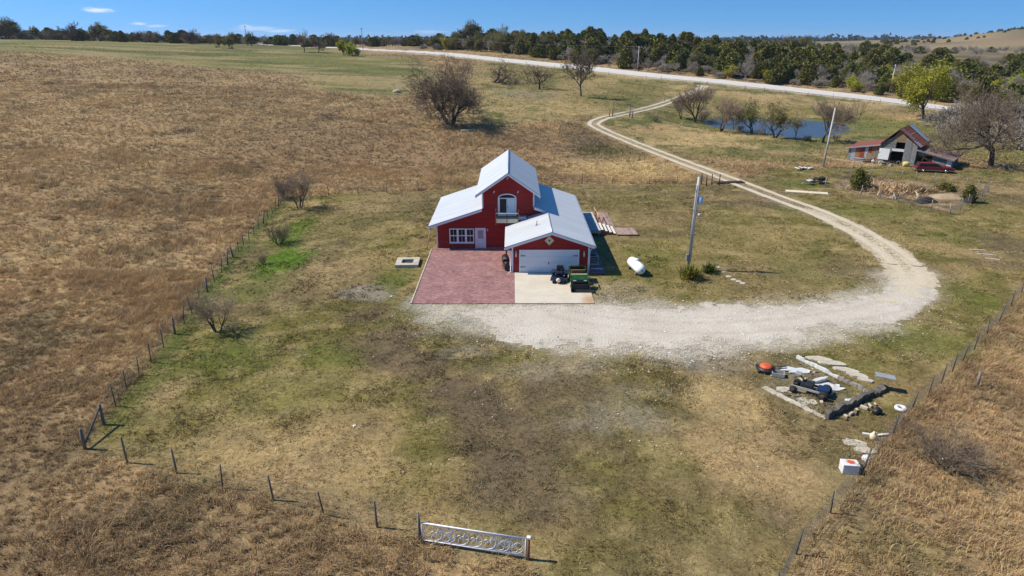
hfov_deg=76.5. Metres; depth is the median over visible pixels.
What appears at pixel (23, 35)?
skyline thicket
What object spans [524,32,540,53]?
cedar tree
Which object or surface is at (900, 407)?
tyre planter
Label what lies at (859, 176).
green shrub
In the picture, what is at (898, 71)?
bare wood tree
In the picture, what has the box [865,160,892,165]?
rubbish heap
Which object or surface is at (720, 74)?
bare brush
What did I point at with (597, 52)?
budding tree
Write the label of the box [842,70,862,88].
bare wood tree
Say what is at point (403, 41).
roadside tree
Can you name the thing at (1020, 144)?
bare thicket
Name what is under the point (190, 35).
bare tree
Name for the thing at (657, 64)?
bare brush
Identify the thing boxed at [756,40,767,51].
cedar tree
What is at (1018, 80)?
bare wood tree
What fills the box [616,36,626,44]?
cedar tree
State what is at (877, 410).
bucket
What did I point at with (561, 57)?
bare brush
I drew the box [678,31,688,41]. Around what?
cedar tree
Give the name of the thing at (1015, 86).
cedar tree
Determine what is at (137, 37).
skyline thicket
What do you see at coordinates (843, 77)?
budding tree
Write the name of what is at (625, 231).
board walk
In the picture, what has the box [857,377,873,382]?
flat rock
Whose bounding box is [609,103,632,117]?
frame gate
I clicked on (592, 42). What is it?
cedar tree
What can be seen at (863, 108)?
bare tree
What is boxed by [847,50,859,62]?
cedar tree
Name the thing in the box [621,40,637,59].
cedar tree
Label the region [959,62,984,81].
cedar tree
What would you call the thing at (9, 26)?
olive tree
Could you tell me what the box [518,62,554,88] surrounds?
bare tree
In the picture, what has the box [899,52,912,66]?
cedar tree
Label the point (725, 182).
cattle guard
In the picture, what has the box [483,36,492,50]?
olive tree
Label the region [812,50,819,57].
cedar tree
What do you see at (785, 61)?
cedar tree
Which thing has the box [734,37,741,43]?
cedar tree
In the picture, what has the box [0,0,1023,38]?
sky
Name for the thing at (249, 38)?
olive tree
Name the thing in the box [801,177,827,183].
old trailer
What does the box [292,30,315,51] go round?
bare tree
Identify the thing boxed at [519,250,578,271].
garage door
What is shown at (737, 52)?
cedar tree
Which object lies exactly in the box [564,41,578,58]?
cedar tree
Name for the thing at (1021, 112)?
bare thicket
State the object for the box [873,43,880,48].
grey valley tree
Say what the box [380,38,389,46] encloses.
skyline tree
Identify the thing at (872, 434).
tan jug
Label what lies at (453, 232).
window
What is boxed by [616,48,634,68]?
cedar tree
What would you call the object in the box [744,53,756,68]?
bare wood tree
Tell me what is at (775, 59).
cedar tree
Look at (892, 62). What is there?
cedar tree
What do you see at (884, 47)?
cedar tree
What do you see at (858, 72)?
budding tree
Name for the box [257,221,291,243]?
bare shrub
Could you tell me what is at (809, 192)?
pale sheet
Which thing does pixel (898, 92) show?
cedar tree
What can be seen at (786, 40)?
bare tree
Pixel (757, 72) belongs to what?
cedar tree
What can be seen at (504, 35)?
olive tree
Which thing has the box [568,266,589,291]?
utility vehicle
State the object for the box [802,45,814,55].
cedar tree
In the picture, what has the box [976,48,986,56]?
grey valley tree
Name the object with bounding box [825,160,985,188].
garden fence
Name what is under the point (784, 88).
road
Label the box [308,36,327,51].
bare tree
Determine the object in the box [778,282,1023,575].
wire fence
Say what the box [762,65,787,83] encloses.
cedar tree
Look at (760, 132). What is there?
pond brush
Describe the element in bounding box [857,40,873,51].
grey valley tree
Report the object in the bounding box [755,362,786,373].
push mower
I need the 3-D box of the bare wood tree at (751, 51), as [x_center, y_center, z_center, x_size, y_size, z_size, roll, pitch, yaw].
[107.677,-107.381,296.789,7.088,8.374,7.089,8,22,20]
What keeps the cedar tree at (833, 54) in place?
on the ground at (350, 71)
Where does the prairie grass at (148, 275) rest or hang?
on the ground at (350, 71)
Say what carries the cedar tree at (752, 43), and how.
on the ground at (350, 71)
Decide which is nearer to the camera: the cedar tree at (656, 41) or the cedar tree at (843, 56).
the cedar tree at (843, 56)
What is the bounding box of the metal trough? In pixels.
[853,157,864,161]
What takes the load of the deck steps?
on the ground at (350, 71)
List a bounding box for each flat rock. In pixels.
[776,386,796,392]
[797,397,816,404]
[842,438,867,446]
[854,446,875,453]
[857,377,873,382]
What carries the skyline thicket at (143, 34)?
on the ground at (350, 71)
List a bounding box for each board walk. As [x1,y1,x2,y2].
[597,212,614,231]
[614,227,637,235]
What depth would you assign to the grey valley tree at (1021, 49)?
464.66 m
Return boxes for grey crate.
[771,370,784,378]
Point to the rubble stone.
(864, 407)
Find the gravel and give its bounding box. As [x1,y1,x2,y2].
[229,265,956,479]
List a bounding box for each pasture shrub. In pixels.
[212,33,224,47]
[220,35,232,48]
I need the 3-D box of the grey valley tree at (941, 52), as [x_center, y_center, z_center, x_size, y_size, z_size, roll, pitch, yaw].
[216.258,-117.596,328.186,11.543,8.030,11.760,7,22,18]
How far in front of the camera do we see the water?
148.21 m
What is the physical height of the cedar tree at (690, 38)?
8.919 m
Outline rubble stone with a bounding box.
[860,405,868,410]
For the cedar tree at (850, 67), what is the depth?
232.64 m
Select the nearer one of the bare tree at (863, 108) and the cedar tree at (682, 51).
the bare tree at (863, 108)
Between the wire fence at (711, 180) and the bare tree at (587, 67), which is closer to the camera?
the wire fence at (711, 180)
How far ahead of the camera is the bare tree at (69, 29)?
366.44 m
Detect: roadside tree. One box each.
[369,37,380,46]
[385,35,393,45]
[391,39,399,45]
[397,37,407,44]
[406,35,423,46]
[415,34,426,43]
[485,28,499,35]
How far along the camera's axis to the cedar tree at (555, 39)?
319.23 m
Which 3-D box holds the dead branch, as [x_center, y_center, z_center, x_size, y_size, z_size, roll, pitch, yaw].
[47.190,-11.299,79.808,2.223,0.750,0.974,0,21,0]
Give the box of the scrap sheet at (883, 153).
[877,148,889,159]
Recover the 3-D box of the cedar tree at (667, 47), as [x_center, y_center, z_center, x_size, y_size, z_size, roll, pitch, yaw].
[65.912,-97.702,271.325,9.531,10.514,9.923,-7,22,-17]
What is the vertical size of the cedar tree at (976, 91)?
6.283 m
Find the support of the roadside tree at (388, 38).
on the ground at (350, 71)
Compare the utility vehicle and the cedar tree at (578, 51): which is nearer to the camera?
the utility vehicle
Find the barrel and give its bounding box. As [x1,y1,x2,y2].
[902,161,909,165]
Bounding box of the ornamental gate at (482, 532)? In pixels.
[417,514,530,560]
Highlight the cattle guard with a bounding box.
[713,180,744,183]
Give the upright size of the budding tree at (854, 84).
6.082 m
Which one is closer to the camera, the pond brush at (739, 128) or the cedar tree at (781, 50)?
the pond brush at (739, 128)
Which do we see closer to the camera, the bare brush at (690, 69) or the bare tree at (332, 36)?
the bare brush at (690, 69)
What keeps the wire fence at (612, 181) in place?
on the ground at (350, 71)
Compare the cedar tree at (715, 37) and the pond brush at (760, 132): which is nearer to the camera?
the pond brush at (760, 132)
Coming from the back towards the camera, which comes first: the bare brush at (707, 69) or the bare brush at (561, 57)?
the bare brush at (561, 57)
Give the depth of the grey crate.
37.93 m
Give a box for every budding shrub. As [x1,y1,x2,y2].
[334,38,349,54]
[344,40,360,55]
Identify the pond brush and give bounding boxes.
[734,125,745,131]
[757,128,766,134]
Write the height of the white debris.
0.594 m
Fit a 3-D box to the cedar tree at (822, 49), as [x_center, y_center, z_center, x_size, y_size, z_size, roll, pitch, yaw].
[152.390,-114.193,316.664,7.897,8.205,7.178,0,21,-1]
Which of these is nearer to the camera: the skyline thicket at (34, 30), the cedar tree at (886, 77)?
the cedar tree at (886, 77)
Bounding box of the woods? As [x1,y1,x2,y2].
[32,32,958,42]
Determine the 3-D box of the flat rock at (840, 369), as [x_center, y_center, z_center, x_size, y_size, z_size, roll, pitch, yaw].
[19.920,4.910,38.695,1.492,0.170,0.617,9,23,22]
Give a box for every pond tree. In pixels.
[668,95,688,118]
[671,81,717,122]
[695,106,712,121]
[710,96,745,131]
[731,94,761,133]
[731,104,746,129]
[750,97,806,137]
[788,112,807,138]
[810,96,862,142]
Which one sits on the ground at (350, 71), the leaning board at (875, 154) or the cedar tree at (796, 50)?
the cedar tree at (796, 50)
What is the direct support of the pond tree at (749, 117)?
on the ground at (350, 71)
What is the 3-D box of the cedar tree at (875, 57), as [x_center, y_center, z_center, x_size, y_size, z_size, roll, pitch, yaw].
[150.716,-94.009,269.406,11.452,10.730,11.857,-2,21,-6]
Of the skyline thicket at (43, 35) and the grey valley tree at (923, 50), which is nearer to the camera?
the skyline thicket at (43, 35)
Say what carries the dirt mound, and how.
on the ground at (350, 71)
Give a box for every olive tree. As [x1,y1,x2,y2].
[0,16,25,38]
[207,33,215,43]
[243,32,259,45]
[427,35,440,48]
[446,35,461,49]
[453,19,485,48]
[464,35,475,51]
[472,34,483,49]
[474,37,488,49]
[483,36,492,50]
[487,23,515,42]
[490,36,506,52]
[541,34,552,40]
[542,37,548,45]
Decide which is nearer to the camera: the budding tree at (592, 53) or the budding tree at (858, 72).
the budding tree at (858, 72)
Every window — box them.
[449,228,457,243]
[457,228,465,243]
[466,228,474,243]
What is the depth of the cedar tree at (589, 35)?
317.46 m
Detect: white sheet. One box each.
[780,366,810,373]
[812,376,827,381]
[815,382,845,390]
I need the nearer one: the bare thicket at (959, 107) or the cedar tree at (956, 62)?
the bare thicket at (959, 107)
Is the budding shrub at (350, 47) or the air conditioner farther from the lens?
the budding shrub at (350, 47)
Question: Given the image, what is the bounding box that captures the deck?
[583,212,600,235]
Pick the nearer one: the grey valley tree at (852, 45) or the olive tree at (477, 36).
the olive tree at (477, 36)
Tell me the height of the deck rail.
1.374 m
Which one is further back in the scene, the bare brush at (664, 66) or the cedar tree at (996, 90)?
the bare brush at (664, 66)
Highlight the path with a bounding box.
[589,248,605,273]
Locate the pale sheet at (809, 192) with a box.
[785,190,828,194]
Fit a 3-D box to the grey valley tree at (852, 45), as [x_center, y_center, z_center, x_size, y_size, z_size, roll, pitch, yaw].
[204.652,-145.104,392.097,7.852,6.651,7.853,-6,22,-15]
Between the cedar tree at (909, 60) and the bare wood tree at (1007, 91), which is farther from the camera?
the cedar tree at (909, 60)
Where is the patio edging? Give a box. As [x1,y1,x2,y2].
[410,249,431,303]
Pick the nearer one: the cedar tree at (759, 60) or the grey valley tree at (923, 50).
the cedar tree at (759, 60)
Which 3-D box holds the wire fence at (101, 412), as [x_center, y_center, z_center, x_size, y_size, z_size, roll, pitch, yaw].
[-24.648,-2.294,55.981,0.780,1.742,49.843,-3,21,-7]
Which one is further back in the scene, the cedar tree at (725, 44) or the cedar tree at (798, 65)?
the cedar tree at (725, 44)
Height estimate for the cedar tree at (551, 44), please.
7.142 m
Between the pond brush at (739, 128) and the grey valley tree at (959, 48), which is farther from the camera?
the grey valley tree at (959, 48)
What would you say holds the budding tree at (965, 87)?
on the ground at (350, 71)
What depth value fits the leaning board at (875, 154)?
102.93 m
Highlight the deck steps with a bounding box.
[598,223,616,234]
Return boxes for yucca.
[675,262,705,280]
[702,261,720,273]
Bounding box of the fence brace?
[85,408,99,442]
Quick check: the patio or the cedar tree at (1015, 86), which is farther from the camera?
the cedar tree at (1015, 86)
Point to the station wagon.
(925, 166)
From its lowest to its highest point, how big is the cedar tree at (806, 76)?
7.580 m
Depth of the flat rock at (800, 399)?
35.40 m
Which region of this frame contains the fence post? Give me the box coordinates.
[975,371,982,386]
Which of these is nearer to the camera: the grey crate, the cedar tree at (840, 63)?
the grey crate
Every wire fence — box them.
[2,157,177,180]
[78,428,421,541]
[97,195,281,425]
[280,174,702,194]
[701,173,720,185]
[707,82,935,107]
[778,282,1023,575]
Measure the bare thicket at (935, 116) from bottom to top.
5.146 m
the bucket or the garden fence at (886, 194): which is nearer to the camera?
the bucket
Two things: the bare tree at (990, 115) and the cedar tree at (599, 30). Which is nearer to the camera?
the bare tree at (990, 115)
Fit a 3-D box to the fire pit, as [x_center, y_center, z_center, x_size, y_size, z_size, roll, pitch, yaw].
[-9.146,-2.201,56.998,2.000,0.362,2.100,-1,21,-2]
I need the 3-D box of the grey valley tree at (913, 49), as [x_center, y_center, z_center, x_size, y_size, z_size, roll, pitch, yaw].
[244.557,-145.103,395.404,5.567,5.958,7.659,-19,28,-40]
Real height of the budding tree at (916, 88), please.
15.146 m
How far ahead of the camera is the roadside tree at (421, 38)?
458.80 m
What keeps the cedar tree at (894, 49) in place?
on the ground at (350, 71)
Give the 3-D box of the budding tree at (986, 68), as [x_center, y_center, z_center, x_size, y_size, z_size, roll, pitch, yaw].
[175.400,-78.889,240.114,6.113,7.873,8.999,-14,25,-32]
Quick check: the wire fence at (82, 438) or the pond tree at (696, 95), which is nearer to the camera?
the wire fence at (82, 438)
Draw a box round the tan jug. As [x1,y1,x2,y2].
[869,431,877,439]
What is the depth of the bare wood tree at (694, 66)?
247.96 m
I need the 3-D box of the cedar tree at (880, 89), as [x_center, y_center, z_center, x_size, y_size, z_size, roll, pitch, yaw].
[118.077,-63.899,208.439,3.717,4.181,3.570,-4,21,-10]
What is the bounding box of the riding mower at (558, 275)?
[550,265,568,283]
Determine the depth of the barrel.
99.95 m
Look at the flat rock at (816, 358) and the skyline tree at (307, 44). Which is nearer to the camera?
the flat rock at (816, 358)
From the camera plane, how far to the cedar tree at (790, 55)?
270.71 m
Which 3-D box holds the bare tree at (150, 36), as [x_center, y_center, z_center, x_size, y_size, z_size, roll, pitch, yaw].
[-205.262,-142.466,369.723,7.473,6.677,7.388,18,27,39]
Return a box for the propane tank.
[627,257,645,275]
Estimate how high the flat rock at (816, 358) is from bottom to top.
0.170 m
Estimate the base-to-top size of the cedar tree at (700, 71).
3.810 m
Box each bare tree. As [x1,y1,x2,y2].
[56,21,81,40]
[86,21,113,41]
[144,33,156,42]
[179,30,198,43]
[179,288,240,335]
[276,168,316,208]
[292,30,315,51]
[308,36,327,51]
[323,32,340,43]
[395,47,488,129]
[487,58,520,84]
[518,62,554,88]
[559,41,604,95]
[776,36,792,44]
[798,35,815,47]
[851,97,870,119]
[921,72,1023,167]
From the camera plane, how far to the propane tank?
54.22 m
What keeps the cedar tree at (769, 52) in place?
on the ground at (350, 71)
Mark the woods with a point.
(815, 38)
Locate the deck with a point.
(592, 223)
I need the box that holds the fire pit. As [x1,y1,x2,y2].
[395,257,419,267]
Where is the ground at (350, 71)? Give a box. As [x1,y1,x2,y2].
[0,29,1023,575]
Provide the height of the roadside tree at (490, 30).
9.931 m
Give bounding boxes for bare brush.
[431,42,442,49]
[557,54,564,60]
[597,53,610,63]
[630,63,642,68]
[652,61,665,67]
[656,63,671,71]
[687,64,697,72]
[702,65,712,72]
[713,70,726,77]
[789,78,800,85]
[811,78,827,87]
[862,79,877,90]
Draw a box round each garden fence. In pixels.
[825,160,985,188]
[825,178,950,214]
[950,181,991,213]
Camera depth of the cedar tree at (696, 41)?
306.56 m
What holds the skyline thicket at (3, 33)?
on the ground at (350, 71)
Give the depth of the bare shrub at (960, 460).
29.62 m
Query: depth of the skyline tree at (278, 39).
408.61 m
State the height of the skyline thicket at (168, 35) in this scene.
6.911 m
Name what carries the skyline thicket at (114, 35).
on the ground at (350, 71)
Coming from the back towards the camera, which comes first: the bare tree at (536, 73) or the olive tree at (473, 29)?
the olive tree at (473, 29)
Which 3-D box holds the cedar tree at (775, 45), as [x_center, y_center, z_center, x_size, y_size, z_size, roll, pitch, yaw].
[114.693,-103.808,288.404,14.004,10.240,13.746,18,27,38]
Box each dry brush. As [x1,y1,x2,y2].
[842,179,931,196]
[849,183,892,191]
[887,182,945,194]
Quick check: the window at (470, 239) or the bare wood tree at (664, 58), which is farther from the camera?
the bare wood tree at (664, 58)
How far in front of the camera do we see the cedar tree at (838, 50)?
287.68 m
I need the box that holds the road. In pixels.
[260,44,953,108]
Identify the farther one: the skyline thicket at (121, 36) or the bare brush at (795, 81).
the skyline thicket at (121, 36)
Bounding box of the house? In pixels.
[427,149,595,272]
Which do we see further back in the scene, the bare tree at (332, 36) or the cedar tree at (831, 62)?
the bare tree at (332, 36)
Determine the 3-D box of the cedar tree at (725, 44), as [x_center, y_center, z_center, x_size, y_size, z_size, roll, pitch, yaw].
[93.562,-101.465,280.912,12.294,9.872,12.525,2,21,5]
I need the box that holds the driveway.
[448,85,940,356]
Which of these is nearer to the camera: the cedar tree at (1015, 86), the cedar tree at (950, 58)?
the cedar tree at (1015, 86)
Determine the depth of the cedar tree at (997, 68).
250.06 m
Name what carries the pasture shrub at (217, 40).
on the ground at (350, 71)
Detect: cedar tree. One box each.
[448,34,464,49]
[502,35,514,52]
[513,38,524,54]
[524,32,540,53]
[530,44,546,57]
[545,41,555,55]
[548,47,558,59]
[551,36,558,42]
[557,41,567,58]
[561,28,572,39]
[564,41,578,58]
[566,33,578,44]
[570,38,581,49]
[570,47,581,62]
[577,30,589,41]
[583,37,605,60]
[584,33,595,41]
[586,26,598,37]
[596,28,608,40]
[596,35,608,54]
[606,43,614,55]
[611,35,618,47]
[613,42,622,56]
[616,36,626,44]
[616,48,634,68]
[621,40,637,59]
[625,31,632,37]
[630,33,644,46]
[634,47,646,63]
[641,28,649,37]
[644,34,654,46]
[645,43,666,63]
[646,46,652,56]
[647,55,652,66]
[650,33,670,45]
[651,39,659,46]
[662,41,675,62]
[665,44,690,67]
[668,34,676,42]
[669,54,681,70]
[674,40,685,46]
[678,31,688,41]
[685,35,694,42]
[689,37,701,53]
[691,54,709,66]
[693,42,712,57]
[694,66,703,75]
[708,34,721,43]
[709,48,718,67]
[710,46,732,72]
[711,45,719,56]
[718,42,731,53]
[721,51,744,76]
[728,43,737,50]
[730,48,742,60]
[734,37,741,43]
[735,42,747,57]
[748,38,756,53]
[749,63,765,78]
[752,57,763,69]
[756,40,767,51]
[760,42,780,52]
[760,44,777,62]
[762,59,770,70]
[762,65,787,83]
[768,55,781,68]
[776,46,789,55]
[780,57,792,82]
[785,52,797,60]
[787,39,801,50]
[790,56,802,64]
[791,46,800,54]
[791,61,802,78]
[795,64,818,84]
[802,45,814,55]
[802,55,826,77]
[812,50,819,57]
[819,45,826,53]
[819,50,831,65]
[824,48,838,59]
[825,59,840,77]
[826,65,837,79]
[828,75,840,87]
[830,42,841,50]
[834,48,844,53]
[834,58,844,69]
[836,53,848,64]
[840,62,859,83]
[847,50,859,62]
[857,59,870,70]
[859,45,869,56]
[864,48,888,68]
[872,65,889,86]
[873,82,885,94]
[874,71,896,91]
[878,44,890,52]
[884,51,899,65]
[885,47,901,61]
[888,59,895,68]
[895,72,913,97]
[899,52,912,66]
[902,58,916,70]
[918,54,940,66]
[934,81,958,102]
[941,54,955,64]
[950,61,967,72]
[952,59,960,69]
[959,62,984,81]
[960,85,981,104]
[973,75,991,83]
[973,79,992,104]
[987,72,1000,85]
[988,83,1003,99]
[990,64,1005,72]
[995,92,1006,108]
[999,70,1007,77]
[1003,82,1023,96]
[1005,58,1020,75]
[1010,68,1023,76]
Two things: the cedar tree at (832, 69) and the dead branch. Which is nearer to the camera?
the dead branch
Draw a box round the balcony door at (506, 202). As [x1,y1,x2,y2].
[498,193,515,215]
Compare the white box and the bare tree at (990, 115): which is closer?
the white box
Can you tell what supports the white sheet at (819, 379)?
on the ground at (350, 71)
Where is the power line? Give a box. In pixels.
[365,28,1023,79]
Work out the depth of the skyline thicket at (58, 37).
392.07 m
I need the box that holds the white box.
[839,459,860,474]
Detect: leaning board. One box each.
[866,153,871,159]
[871,150,878,158]
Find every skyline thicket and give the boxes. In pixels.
[0,29,10,38]
[12,31,36,38]
[24,25,42,39]
[35,33,49,39]
[41,27,52,39]
[45,29,61,39]
[50,30,63,39]
[71,30,86,40]
[83,30,94,40]
[96,34,109,40]
[109,31,117,41]
[115,30,128,41]
[128,33,136,41]
[129,30,154,42]
[129,31,142,40]
[144,31,159,41]
[165,32,173,42]
[167,32,183,42]
[176,30,187,42]
[177,32,203,43]
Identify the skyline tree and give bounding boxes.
[202,34,215,43]
[226,32,240,43]
[233,34,245,43]
[262,39,272,45]
[272,35,289,45]
[288,34,296,44]
[301,40,313,46]
[307,34,319,43]
[320,35,335,46]
[351,37,360,46]
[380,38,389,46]
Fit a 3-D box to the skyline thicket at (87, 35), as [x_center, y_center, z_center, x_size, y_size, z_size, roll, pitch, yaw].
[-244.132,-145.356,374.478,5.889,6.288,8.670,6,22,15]
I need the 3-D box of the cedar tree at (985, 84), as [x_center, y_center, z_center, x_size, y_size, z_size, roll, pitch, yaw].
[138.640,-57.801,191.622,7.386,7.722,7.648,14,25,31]
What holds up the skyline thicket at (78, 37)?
on the ground at (350, 71)
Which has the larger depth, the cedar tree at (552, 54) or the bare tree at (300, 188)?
the cedar tree at (552, 54)
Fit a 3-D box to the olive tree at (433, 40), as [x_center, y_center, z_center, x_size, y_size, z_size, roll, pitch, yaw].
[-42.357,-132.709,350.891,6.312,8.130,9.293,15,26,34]
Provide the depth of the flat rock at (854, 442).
31.74 m
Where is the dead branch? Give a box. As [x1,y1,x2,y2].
[886,192,904,199]
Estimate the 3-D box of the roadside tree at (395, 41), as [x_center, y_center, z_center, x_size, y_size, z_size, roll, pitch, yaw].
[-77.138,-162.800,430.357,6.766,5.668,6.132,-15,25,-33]
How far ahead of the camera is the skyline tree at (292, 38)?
464.67 m
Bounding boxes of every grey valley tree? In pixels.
[843,42,858,49]
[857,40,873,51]
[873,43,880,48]
[907,45,920,53]
[913,46,927,53]
[930,47,947,59]
[949,45,963,53]
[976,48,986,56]
[1002,53,1020,61]
[1014,45,1023,51]
[1016,52,1023,62]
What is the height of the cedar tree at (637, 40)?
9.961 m
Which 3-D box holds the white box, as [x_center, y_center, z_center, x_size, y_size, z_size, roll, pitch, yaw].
[15.377,8.152,29.599,0.740,0.509,0.500,2,21,6]
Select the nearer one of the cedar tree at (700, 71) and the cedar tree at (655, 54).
the cedar tree at (700, 71)
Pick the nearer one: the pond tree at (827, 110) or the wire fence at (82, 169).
the wire fence at (82, 169)
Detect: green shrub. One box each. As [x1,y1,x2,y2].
[849,167,872,189]
[934,182,959,191]
[960,184,981,202]
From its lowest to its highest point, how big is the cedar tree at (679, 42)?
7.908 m
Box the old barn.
[845,124,962,166]
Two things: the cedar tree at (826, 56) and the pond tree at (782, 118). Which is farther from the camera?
the cedar tree at (826, 56)
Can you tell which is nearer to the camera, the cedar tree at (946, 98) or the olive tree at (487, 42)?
the cedar tree at (946, 98)
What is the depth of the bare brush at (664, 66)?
255.14 m
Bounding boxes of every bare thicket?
[917,107,969,126]
[927,114,982,138]
[946,97,991,126]
[977,115,1023,149]
[981,98,1023,127]
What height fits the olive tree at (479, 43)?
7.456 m
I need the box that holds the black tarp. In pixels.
[913,197,937,203]
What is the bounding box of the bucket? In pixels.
[872,406,882,414]
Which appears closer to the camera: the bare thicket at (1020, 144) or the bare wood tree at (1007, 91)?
the bare thicket at (1020, 144)
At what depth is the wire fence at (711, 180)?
87.23 m
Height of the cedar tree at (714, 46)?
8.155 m
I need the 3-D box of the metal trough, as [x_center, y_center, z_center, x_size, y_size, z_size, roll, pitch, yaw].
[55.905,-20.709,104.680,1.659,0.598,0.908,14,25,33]
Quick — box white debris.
[795,165,813,169]
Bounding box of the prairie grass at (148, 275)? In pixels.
[0,43,1023,575]
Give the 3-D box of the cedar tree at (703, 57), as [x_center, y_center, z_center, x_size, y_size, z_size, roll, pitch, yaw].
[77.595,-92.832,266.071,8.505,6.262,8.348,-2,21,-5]
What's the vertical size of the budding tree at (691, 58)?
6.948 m
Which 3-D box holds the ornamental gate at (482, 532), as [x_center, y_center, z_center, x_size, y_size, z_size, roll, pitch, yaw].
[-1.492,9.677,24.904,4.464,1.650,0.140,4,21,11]
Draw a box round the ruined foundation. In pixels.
[762,355,888,419]
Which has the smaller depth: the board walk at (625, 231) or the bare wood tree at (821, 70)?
the board walk at (625, 231)
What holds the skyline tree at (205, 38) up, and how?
on the ground at (350, 71)
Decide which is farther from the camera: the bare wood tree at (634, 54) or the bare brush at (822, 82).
the bare wood tree at (634, 54)
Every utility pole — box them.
[686,177,702,264]
[822,108,835,166]
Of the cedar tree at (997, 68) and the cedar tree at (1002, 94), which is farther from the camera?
the cedar tree at (997, 68)
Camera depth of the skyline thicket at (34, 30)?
377.23 m
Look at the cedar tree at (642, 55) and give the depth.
273.03 m
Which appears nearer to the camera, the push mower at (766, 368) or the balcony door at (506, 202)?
the push mower at (766, 368)
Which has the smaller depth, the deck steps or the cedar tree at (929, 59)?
the deck steps
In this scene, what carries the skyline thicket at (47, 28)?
on the ground at (350, 71)
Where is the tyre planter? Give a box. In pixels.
[894,404,906,411]
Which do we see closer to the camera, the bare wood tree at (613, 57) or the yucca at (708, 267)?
the yucca at (708, 267)
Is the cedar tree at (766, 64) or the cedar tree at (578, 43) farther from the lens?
the cedar tree at (578, 43)
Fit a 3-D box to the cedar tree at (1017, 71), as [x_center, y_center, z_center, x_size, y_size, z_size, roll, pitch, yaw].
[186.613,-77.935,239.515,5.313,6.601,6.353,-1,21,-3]
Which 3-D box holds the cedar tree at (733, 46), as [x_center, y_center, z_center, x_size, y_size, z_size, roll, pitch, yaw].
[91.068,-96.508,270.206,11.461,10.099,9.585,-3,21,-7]
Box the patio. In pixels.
[412,248,514,303]
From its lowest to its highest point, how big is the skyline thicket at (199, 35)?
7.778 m
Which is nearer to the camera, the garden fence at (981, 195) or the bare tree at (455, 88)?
the garden fence at (981, 195)
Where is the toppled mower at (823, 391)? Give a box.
[789,371,831,400]
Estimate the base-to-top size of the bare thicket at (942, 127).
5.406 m
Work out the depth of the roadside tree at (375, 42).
408.79 m
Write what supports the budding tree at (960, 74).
on the ground at (350, 71)
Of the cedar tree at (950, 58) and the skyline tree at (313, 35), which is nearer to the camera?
the cedar tree at (950, 58)
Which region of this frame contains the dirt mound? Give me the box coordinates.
[928,193,963,199]
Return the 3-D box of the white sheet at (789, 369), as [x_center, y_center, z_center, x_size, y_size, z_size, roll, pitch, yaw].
[16.895,4.896,38.634,1.819,0.116,0.781,5,22,13]
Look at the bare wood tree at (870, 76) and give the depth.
219.69 m
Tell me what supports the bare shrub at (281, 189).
on the ground at (350, 71)
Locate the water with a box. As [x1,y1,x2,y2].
[701,117,850,137]
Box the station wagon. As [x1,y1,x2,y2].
[912,161,954,172]
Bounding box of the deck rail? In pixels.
[594,207,603,226]
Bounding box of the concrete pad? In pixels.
[515,272,594,303]
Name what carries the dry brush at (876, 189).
on the ground at (350, 71)
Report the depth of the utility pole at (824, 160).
98.17 m
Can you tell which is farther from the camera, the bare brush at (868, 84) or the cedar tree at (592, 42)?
the cedar tree at (592, 42)
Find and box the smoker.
[499,250,509,270]
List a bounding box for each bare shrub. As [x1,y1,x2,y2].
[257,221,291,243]
[257,252,266,264]
[270,175,294,198]
[899,415,1002,492]
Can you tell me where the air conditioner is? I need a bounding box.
[590,253,598,264]
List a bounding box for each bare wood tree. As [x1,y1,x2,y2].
[483,40,493,51]
[563,47,573,59]
[609,55,616,64]
[632,48,640,61]
[644,58,655,69]
[659,54,666,63]
[669,61,679,72]
[687,59,697,73]
[729,58,754,80]
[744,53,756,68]
[747,44,755,55]
[817,64,831,79]
[842,46,853,54]
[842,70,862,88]
[857,69,870,83]
[857,70,877,83]
[892,66,903,73]
[903,58,916,70]
[950,70,963,82]
[954,76,973,98]
[995,86,1017,94]
[1011,73,1023,84]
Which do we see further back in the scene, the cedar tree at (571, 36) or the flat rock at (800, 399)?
the cedar tree at (571, 36)
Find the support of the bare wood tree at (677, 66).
on the ground at (350, 71)
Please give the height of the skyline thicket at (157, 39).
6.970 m
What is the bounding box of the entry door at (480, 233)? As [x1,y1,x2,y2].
[475,228,485,247]
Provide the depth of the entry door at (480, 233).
60.71 m
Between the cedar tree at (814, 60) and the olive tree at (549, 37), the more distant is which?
the olive tree at (549, 37)
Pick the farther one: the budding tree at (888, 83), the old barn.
the budding tree at (888, 83)
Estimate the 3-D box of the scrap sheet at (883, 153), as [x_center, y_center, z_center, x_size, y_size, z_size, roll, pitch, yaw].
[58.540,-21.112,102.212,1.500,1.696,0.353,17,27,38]
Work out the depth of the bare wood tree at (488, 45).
319.65 m
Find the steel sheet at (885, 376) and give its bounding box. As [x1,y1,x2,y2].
[875,372,895,380]
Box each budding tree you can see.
[439,37,449,49]
[580,48,597,61]
[588,47,600,57]
[601,46,611,54]
[684,40,691,50]
[685,54,703,65]
[706,54,717,67]
[722,63,738,77]
[839,75,846,85]
[844,75,864,91]
[849,64,874,82]
[882,75,900,93]
[889,55,958,118]
[952,70,963,80]
[953,76,959,88]
[953,81,972,98]
[980,64,1000,76]
[991,79,1005,88]
[1004,90,1023,103]
[1007,71,1023,84]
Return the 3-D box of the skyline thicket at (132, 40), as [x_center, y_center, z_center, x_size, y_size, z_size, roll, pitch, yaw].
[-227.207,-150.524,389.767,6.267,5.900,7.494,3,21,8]

